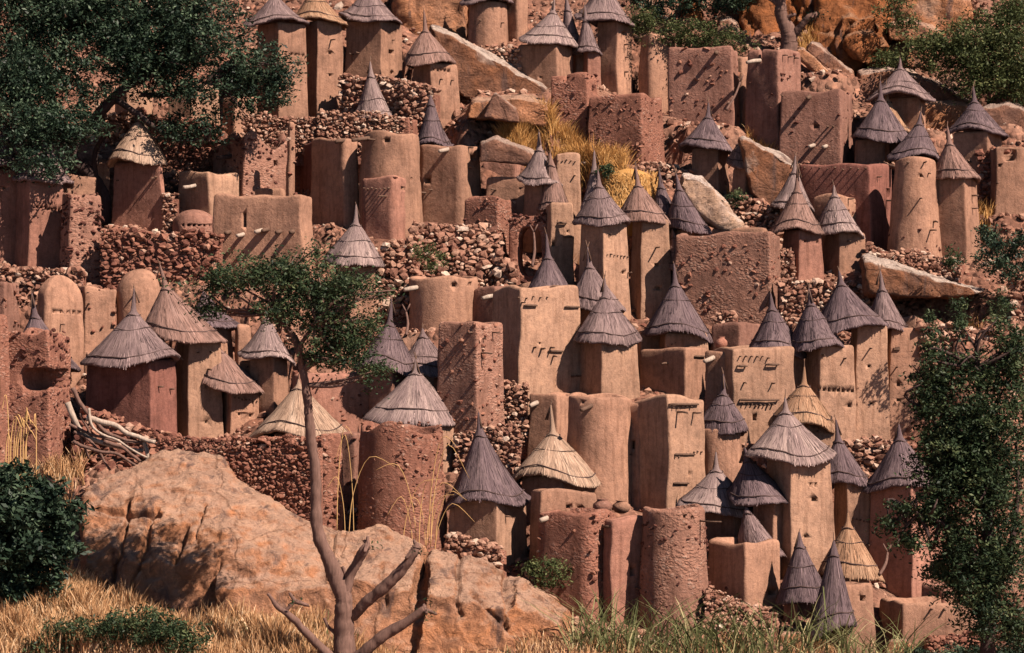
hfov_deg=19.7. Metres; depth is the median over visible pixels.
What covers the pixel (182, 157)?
dry stone wall
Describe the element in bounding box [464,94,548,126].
boulder
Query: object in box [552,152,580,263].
flat roofed house
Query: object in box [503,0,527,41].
flat roofed house
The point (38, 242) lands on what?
thatched granary
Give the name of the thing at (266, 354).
thatched granary
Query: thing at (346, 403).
flat roofed house
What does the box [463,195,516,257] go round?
flat roofed house
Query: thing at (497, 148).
boulder
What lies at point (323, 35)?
thatched granary
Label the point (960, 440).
leafy tree
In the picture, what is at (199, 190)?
flat roofed house
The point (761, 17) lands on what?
cliff
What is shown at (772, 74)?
flat roofed house
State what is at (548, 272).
thatched granary
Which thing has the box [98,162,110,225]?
flat roofed house
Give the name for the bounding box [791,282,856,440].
thatched granary
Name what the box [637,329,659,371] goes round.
flat roofed house
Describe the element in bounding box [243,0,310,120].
thatched granary
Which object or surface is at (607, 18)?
thatched granary
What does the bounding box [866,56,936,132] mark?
thatched granary
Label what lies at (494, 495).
thatched granary
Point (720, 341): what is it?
clay pot
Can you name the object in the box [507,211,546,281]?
flat roofed house
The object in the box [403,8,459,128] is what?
thatched granary
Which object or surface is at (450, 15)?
boulder
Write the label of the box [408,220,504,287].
dry stone wall
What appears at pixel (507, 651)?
weeds
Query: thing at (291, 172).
mud wall
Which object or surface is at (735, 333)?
flat roofed house
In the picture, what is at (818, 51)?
boulder
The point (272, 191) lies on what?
flat roofed house
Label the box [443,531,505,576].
dry stone wall
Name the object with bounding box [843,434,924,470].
dry stone wall
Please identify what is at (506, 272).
dry stone wall
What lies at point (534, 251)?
forked pole
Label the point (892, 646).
boulder
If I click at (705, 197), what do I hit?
boulder
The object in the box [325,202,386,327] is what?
thatched granary
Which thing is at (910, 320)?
flat roofed house
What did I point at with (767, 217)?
dry stone wall
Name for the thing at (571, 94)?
flat roofed house
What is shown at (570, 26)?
thatched granary
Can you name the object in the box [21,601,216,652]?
shrub
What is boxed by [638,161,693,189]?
dry stone wall
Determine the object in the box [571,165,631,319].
thatched granary
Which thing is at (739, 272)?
flat roofed house
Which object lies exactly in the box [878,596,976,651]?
flat roofed house
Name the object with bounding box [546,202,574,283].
pale tower
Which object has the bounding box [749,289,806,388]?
thatched granary
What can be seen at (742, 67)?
flat roofed house
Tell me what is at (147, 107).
flat roofed house
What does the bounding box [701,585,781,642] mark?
dry stone wall
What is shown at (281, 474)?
dry stone wall
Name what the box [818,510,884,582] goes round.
thatched granary
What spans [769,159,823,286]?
thatched granary
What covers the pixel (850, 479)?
thatched granary
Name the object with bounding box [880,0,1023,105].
shrub
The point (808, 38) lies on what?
dry grass
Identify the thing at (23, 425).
dry stalks
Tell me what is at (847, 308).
thatched granary
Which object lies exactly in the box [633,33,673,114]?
flat roofed house
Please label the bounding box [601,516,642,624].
flat roofed house
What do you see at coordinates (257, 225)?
flat roofed house
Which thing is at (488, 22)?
thatched granary
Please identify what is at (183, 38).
broad tree
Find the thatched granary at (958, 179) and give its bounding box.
[935,121,981,262]
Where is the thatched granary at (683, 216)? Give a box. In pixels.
[667,168,711,235]
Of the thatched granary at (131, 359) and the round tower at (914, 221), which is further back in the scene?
the round tower at (914, 221)
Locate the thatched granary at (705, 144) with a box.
[678,97,732,193]
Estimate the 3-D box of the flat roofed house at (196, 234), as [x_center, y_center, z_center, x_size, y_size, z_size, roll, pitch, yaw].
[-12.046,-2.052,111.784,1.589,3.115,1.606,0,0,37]
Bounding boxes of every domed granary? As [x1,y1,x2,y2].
[37,275,83,389]
[115,268,159,325]
[171,209,213,232]
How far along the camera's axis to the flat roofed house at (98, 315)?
106.82 m
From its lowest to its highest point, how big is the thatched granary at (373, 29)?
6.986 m
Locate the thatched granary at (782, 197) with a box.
[769,151,814,213]
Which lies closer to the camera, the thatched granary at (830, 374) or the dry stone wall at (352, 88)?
the thatched granary at (830, 374)
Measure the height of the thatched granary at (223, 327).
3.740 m
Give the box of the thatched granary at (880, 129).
[850,74,907,163]
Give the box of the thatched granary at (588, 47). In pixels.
[575,0,601,85]
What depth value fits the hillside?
117.62 m
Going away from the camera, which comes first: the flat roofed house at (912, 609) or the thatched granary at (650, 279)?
the flat roofed house at (912, 609)
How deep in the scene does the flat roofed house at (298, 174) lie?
121.02 m
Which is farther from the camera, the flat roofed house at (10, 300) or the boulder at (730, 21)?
the boulder at (730, 21)
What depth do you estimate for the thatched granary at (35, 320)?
104.98 m
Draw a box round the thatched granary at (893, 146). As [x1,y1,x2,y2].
[884,79,909,152]
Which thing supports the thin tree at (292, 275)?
on the hillside
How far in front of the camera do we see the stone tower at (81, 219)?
111.28 m
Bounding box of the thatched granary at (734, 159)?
[725,143,749,198]
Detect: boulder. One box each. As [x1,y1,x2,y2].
[78,448,571,652]
[391,0,467,39]
[429,24,547,100]
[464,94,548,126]
[480,135,534,165]
[484,93,518,122]
[680,173,744,230]
[681,0,703,21]
[716,16,740,34]
[738,136,792,208]
[778,631,810,647]
[796,47,828,71]
[806,41,853,73]
[856,66,968,104]
[859,253,984,299]
[885,639,914,652]
[887,18,944,42]
[891,0,973,33]
[904,49,931,70]
[924,100,982,130]
[983,101,1023,128]
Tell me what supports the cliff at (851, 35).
on the hillside
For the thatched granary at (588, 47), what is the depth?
125.30 m
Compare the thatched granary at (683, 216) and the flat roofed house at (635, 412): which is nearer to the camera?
the flat roofed house at (635, 412)
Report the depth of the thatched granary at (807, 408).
100.09 m
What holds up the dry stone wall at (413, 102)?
on the hillside
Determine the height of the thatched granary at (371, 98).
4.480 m
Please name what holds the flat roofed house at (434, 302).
on the hillside
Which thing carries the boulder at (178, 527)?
on the hillside
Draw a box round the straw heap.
[602,168,657,236]
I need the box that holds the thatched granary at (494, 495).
[443,408,528,566]
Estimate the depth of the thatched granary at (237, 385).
103.96 m
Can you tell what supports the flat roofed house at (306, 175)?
on the hillside
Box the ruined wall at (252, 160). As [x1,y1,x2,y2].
[208,131,287,195]
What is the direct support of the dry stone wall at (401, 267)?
on the hillside
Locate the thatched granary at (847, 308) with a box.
[822,266,888,445]
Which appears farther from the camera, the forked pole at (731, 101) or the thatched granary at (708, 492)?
the forked pole at (731, 101)
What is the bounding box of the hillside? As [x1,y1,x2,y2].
[0,0,1023,652]
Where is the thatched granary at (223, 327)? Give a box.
[194,285,239,358]
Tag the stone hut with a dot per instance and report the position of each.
(39, 372)
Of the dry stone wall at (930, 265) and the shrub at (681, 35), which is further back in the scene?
the shrub at (681, 35)
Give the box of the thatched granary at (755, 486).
[726,440,787,577]
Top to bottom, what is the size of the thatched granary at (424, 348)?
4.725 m
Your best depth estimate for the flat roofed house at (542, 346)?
105.20 m
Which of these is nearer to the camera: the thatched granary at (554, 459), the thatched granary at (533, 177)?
the thatched granary at (554, 459)
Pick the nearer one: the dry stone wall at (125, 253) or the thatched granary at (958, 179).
the dry stone wall at (125, 253)
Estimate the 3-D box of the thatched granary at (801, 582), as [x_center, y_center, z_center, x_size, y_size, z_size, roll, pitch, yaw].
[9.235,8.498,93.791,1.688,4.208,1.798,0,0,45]
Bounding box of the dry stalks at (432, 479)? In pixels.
[327,426,472,548]
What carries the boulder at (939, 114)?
on the hillside
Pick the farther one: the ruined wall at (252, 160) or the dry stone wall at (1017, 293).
the ruined wall at (252, 160)
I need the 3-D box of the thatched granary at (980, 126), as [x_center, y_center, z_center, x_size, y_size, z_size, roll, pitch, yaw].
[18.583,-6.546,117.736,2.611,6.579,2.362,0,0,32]
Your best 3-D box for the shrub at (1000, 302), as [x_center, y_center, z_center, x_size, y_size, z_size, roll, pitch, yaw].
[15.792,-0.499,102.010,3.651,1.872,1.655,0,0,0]
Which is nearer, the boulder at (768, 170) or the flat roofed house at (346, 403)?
the flat roofed house at (346, 403)
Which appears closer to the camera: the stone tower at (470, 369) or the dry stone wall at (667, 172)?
the stone tower at (470, 369)
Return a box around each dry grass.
[0,559,532,652]
[1,443,93,507]
[492,96,644,263]
[512,628,913,652]
[725,22,995,328]
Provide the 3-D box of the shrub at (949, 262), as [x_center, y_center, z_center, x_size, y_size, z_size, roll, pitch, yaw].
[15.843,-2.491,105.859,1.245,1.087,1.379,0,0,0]
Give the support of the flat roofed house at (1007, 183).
on the hillside
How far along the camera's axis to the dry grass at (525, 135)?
119.14 m
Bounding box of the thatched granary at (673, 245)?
[670,228,676,283]
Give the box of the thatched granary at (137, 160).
[105,109,167,232]
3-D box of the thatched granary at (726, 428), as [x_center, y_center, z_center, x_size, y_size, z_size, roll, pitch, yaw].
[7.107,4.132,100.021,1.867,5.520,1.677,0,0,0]
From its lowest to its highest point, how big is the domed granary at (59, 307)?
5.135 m
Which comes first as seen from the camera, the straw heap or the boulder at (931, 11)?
the straw heap
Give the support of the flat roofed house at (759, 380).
on the hillside
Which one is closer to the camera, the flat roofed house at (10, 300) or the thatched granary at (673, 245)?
the flat roofed house at (10, 300)
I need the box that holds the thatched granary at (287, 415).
[247,371,347,447]
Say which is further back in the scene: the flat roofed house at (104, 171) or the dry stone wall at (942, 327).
the flat roofed house at (104, 171)
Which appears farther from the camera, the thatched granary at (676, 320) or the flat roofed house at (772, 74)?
the flat roofed house at (772, 74)
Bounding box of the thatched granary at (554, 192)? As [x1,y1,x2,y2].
[535,148,574,218]
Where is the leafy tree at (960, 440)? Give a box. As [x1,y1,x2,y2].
[867,313,1023,652]
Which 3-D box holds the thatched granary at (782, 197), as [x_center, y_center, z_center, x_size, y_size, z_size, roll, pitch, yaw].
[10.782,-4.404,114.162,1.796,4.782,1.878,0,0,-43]
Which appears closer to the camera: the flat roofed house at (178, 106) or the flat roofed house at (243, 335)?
the flat roofed house at (243, 335)
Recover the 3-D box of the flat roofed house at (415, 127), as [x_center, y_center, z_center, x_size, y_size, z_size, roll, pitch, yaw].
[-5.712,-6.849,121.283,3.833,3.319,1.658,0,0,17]
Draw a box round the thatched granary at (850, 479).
[830,415,871,551]
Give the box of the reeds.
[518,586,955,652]
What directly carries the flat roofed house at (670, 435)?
on the hillside
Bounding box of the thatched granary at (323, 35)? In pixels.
[289,0,347,120]
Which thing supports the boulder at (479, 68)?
on the hillside
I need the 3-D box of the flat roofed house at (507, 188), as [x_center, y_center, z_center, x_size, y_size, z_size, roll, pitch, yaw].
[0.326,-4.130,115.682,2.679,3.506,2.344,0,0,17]
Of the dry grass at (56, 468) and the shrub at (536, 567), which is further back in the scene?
the dry grass at (56, 468)
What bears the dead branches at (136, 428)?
on the hillside
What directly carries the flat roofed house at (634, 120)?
on the hillside
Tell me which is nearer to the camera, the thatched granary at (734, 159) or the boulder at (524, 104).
the thatched granary at (734, 159)
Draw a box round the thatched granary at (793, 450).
[744,389,836,576]
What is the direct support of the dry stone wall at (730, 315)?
on the hillside
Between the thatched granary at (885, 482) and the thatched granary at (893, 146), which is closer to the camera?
the thatched granary at (885, 482)
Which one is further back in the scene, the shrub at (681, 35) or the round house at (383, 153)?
the shrub at (681, 35)
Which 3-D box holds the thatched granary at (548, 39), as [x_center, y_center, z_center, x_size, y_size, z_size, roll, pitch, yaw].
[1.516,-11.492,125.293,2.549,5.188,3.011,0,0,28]
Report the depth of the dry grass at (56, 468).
99.89 m
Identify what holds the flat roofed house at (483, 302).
on the hillside
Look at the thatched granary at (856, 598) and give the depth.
91.35 m
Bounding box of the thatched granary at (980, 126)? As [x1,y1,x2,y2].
[945,81,1008,194]
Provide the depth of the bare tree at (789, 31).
126.22 m
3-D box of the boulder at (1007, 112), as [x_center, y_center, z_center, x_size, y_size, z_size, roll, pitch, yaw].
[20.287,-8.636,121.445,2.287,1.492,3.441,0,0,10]
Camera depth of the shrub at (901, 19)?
126.34 m
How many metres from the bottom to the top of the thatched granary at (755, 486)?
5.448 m
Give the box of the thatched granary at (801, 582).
[775,529,821,625]
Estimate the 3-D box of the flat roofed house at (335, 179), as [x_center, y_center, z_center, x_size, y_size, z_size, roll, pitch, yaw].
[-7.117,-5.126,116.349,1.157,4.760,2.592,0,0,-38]
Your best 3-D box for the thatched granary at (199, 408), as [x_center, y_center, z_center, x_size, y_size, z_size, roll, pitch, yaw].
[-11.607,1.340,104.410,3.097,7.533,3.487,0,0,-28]
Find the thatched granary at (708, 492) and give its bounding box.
[677,447,752,548]
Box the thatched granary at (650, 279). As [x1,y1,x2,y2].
[621,161,670,320]
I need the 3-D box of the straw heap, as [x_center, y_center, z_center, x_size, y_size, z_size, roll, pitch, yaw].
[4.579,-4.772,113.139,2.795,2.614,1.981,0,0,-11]
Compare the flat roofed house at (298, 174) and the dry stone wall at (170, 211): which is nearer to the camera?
the dry stone wall at (170, 211)
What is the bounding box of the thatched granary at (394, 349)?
[353,291,413,410]
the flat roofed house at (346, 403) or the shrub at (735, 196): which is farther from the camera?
the shrub at (735, 196)
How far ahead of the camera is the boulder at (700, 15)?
129.46 m
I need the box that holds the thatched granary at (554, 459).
[512,400,600,523]
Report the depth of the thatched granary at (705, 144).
117.30 m
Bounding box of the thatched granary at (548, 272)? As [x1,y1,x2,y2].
[528,227,581,310]
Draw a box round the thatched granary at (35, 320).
[24,289,81,371]
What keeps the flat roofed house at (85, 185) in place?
on the hillside
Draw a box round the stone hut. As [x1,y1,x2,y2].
[7,328,72,474]
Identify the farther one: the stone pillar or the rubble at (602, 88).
the rubble at (602, 88)
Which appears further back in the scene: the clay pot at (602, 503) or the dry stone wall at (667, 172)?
the dry stone wall at (667, 172)
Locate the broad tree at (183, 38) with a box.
[0,0,308,222]
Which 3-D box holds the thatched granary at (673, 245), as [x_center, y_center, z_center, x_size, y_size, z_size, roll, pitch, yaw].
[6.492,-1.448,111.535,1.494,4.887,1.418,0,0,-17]
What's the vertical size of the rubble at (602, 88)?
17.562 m
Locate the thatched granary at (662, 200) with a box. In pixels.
[654,167,678,231]
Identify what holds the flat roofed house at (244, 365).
on the hillside
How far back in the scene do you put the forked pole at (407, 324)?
104.81 m
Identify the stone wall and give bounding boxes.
[0,265,87,307]
[0,314,9,465]
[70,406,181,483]
[91,106,139,144]
[98,225,224,296]
[138,107,226,171]
[155,433,322,524]
[161,192,178,232]
[240,111,320,165]
[316,108,412,163]
[336,72,422,116]
[376,235,423,327]
[399,81,441,133]
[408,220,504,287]
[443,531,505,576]
[452,421,521,485]
[485,44,521,71]
[492,257,519,286]
[504,379,528,458]
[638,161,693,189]
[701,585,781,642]
[711,310,737,323]
[728,192,783,250]
[773,277,871,327]
[780,245,796,285]
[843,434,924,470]
[865,241,964,299]
[912,445,958,506]
[915,319,1023,417]
[924,627,1023,652]
[974,146,1022,214]
[1006,271,1023,322]
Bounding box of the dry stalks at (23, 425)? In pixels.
[2,395,37,474]
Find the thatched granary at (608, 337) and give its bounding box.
[574,271,643,399]
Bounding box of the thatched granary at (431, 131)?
[418,90,454,147]
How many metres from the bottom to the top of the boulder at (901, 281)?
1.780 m
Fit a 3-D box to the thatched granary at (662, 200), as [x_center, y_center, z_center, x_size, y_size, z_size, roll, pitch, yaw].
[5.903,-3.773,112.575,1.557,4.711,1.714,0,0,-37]
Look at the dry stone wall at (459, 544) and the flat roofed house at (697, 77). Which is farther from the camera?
the flat roofed house at (697, 77)
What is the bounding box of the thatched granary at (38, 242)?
[12,140,73,271]
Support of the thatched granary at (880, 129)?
on the hillside
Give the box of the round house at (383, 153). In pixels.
[351,130,422,237]
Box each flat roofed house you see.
[0,282,21,333]
[64,173,94,194]
[78,285,116,372]
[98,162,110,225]
[116,88,151,117]
[168,84,218,125]
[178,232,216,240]
[179,170,239,216]
[213,193,314,285]
[223,97,257,136]
[236,324,251,362]
[238,361,249,372]
[255,188,284,195]
[291,370,370,432]
[296,166,300,192]
[299,142,311,193]
[311,137,359,229]
[359,118,418,182]
[362,175,410,239]
[403,275,476,331]
[420,145,480,229]
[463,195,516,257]
[473,286,503,321]
[484,162,520,176]
[485,176,524,214]
[493,284,580,424]
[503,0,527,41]
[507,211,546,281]
[527,392,585,456]
[527,487,594,572]
[535,507,616,620]
[550,72,598,142]
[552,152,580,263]
[588,92,664,164]
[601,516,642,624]
[630,402,639,508]
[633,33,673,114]
[633,393,704,509]
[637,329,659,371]
[639,345,705,398]
[668,46,739,125]
[675,231,781,324]
[703,351,724,410]
[707,537,780,612]
[712,228,767,232]
[712,321,759,350]
[713,345,795,447]
[738,56,747,123]
[745,48,801,150]
[779,89,853,165]
[799,163,895,253]
[813,193,855,253]
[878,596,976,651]
[902,315,922,327]
[921,582,952,602]
[989,147,1023,214]
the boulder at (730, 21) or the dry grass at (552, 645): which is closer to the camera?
the dry grass at (552, 645)
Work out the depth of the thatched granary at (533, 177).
113.46 m
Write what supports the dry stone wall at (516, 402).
on the hillside
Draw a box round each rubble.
[0,0,1023,258]
[0,0,1023,645]
[1,224,1023,646]
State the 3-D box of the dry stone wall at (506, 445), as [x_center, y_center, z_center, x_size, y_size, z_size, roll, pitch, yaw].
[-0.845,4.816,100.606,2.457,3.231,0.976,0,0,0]
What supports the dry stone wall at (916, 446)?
on the hillside
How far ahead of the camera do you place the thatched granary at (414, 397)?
100.60 m
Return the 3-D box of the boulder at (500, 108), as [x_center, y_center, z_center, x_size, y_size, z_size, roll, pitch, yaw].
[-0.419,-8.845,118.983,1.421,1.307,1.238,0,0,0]
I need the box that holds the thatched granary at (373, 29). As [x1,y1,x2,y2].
[338,0,401,84]
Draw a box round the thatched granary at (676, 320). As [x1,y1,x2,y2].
[642,261,713,352]
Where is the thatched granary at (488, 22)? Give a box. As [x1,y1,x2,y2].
[459,0,513,48]
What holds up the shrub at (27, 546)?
on the hillside
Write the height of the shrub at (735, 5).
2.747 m
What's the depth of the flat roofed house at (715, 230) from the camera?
111.80 m
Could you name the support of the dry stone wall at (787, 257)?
on the hillside
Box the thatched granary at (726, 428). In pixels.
[705,367,748,481]
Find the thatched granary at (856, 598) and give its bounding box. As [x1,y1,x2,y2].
[807,532,874,652]
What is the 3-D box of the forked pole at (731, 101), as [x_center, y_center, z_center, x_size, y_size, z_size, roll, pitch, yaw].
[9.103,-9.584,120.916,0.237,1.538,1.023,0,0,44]
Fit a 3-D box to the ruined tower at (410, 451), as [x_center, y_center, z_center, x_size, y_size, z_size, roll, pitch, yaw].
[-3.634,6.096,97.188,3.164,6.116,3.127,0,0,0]
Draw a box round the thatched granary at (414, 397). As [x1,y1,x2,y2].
[364,351,454,472]
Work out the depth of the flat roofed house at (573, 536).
93.99 m
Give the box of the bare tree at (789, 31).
[769,0,830,49]
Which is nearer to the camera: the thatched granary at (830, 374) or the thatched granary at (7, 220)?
the thatched granary at (830, 374)
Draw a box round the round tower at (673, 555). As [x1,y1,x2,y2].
[636,503,720,636]
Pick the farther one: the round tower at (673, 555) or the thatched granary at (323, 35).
the thatched granary at (323, 35)
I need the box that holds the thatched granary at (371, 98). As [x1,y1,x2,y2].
[354,56,393,118]
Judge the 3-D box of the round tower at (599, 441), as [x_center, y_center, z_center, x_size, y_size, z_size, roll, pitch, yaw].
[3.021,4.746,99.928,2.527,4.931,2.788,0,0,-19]
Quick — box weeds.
[1,582,527,652]
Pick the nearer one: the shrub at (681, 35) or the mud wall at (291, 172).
the mud wall at (291, 172)
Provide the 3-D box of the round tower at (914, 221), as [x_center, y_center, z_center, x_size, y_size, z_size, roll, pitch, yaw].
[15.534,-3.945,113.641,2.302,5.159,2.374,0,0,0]
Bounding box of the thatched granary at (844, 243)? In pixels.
[817,180,865,275]
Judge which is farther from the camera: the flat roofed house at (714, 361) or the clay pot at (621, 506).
the flat roofed house at (714, 361)
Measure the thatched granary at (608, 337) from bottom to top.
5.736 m
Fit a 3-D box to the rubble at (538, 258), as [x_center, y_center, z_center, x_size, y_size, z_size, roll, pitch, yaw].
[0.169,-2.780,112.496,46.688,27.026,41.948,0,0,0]
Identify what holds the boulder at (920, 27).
on the hillside
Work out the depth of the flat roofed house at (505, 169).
118.25 m
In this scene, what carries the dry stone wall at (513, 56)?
on the hillside
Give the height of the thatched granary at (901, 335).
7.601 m
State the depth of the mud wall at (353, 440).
99.58 m
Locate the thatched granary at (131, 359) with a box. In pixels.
[80,284,180,432]
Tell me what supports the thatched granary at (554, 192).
on the hillside
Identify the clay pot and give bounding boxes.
[593,498,611,509]
[612,500,630,513]
[715,337,726,347]
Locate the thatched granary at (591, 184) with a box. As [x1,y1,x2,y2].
[580,145,599,208]
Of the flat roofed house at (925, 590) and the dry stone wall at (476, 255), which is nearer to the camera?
the flat roofed house at (925, 590)
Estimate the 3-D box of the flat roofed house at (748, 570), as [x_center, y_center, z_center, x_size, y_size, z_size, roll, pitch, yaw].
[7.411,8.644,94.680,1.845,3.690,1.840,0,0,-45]
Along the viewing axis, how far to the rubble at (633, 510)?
104.81 m
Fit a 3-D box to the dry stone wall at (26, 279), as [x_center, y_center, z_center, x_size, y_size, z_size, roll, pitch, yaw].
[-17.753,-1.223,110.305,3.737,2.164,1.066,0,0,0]
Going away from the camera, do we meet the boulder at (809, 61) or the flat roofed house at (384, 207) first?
the flat roofed house at (384, 207)
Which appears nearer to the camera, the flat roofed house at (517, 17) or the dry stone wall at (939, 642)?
the dry stone wall at (939, 642)
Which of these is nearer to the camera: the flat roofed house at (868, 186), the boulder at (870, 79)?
the flat roofed house at (868, 186)
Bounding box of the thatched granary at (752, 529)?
[737,506,786,557]
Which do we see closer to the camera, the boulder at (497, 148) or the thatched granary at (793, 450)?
the thatched granary at (793, 450)
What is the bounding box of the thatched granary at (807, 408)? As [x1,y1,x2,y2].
[766,358,834,447]
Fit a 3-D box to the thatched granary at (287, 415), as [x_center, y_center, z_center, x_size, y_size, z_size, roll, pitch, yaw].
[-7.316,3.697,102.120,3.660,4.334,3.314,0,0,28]
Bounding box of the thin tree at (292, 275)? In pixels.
[153,233,436,652]
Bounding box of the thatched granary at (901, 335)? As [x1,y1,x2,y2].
[871,264,922,439]
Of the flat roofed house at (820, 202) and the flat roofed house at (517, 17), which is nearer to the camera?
the flat roofed house at (820, 202)
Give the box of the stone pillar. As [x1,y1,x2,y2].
[317,433,344,530]
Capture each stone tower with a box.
[59,192,104,283]
[436,321,505,458]
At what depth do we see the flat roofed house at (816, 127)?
119.48 m
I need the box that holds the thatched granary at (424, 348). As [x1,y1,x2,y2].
[409,323,437,388]
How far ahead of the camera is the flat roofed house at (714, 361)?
102.78 m
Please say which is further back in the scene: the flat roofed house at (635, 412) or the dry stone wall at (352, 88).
the dry stone wall at (352, 88)
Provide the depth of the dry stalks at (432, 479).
94.33 m
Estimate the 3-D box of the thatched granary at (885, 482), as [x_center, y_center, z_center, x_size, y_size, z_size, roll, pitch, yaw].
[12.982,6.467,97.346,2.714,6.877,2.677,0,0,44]
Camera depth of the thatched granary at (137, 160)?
115.00 m
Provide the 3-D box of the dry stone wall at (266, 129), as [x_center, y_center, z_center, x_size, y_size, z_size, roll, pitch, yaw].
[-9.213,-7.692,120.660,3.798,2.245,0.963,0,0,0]
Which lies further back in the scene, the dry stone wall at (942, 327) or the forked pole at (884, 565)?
the dry stone wall at (942, 327)
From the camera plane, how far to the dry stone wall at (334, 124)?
120.17 m
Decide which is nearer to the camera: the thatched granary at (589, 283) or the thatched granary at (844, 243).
the thatched granary at (589, 283)
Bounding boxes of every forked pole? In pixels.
[402,304,409,335]
[530,224,537,266]
[725,75,743,110]
[878,544,891,575]
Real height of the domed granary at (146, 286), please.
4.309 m
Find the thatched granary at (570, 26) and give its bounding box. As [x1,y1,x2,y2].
[563,0,583,71]
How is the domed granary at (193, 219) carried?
on the hillside
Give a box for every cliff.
[736,0,808,35]
[806,0,891,71]
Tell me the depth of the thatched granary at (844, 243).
112.22 m
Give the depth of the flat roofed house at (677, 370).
105.66 m
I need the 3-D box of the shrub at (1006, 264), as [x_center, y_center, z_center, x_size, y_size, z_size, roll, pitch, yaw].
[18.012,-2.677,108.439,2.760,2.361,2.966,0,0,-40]
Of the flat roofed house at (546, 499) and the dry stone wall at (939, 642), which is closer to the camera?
the dry stone wall at (939, 642)
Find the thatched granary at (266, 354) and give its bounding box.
[236,318,296,416]
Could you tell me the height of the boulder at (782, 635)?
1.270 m
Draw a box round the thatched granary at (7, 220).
[0,121,20,265]
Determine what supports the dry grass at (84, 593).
on the hillside
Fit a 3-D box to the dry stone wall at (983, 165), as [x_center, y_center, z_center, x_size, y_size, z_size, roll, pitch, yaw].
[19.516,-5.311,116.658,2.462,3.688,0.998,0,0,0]
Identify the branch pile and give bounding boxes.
[65,388,155,471]
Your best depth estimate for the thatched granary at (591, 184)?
112.98 m
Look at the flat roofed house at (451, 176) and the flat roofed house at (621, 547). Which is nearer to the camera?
the flat roofed house at (621, 547)
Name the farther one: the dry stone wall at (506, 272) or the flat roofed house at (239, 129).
the flat roofed house at (239, 129)
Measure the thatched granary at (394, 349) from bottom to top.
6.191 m
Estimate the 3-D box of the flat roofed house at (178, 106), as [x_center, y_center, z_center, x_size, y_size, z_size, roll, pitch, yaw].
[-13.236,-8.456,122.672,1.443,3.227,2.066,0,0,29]
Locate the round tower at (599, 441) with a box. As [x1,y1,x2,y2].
[567,393,632,507]
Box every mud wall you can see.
[285,122,297,195]
[339,431,359,513]
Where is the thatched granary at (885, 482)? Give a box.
[861,418,943,598]
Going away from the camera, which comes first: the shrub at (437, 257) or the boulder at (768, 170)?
the shrub at (437, 257)
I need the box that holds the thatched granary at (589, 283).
[577,240,626,326]
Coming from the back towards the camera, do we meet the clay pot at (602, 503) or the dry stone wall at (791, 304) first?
the dry stone wall at (791, 304)
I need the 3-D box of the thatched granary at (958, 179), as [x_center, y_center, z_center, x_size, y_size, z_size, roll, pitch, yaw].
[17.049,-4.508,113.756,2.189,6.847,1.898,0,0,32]
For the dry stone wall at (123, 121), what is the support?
on the hillside
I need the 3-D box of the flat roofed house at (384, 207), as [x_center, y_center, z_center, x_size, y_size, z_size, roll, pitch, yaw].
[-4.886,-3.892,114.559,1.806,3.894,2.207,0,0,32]
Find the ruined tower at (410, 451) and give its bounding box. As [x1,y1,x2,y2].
[356,420,446,551]
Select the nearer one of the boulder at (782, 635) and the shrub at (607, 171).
the boulder at (782, 635)
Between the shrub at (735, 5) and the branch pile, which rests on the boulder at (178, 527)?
the branch pile
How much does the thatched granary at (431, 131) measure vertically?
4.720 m
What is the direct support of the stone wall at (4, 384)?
on the hillside
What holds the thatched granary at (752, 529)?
on the hillside
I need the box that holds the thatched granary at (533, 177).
[516,129,562,251]
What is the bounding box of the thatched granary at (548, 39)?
[518,0,577,87]
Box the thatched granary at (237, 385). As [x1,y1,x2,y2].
[202,349,263,434]
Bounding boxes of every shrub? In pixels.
[0,456,100,607]
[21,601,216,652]
[408,239,452,273]
[516,553,574,593]
[594,162,618,180]
[621,1,760,54]
[622,0,758,23]
[721,187,747,209]
[865,0,921,69]
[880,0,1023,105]
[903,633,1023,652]
[917,285,1021,337]
[936,242,968,271]
[963,222,1023,284]
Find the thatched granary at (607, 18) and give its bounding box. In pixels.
[574,0,634,93]
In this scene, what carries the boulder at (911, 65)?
on the hillside
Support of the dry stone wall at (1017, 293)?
on the hillside
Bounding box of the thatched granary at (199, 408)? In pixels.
[145,258,227,438]

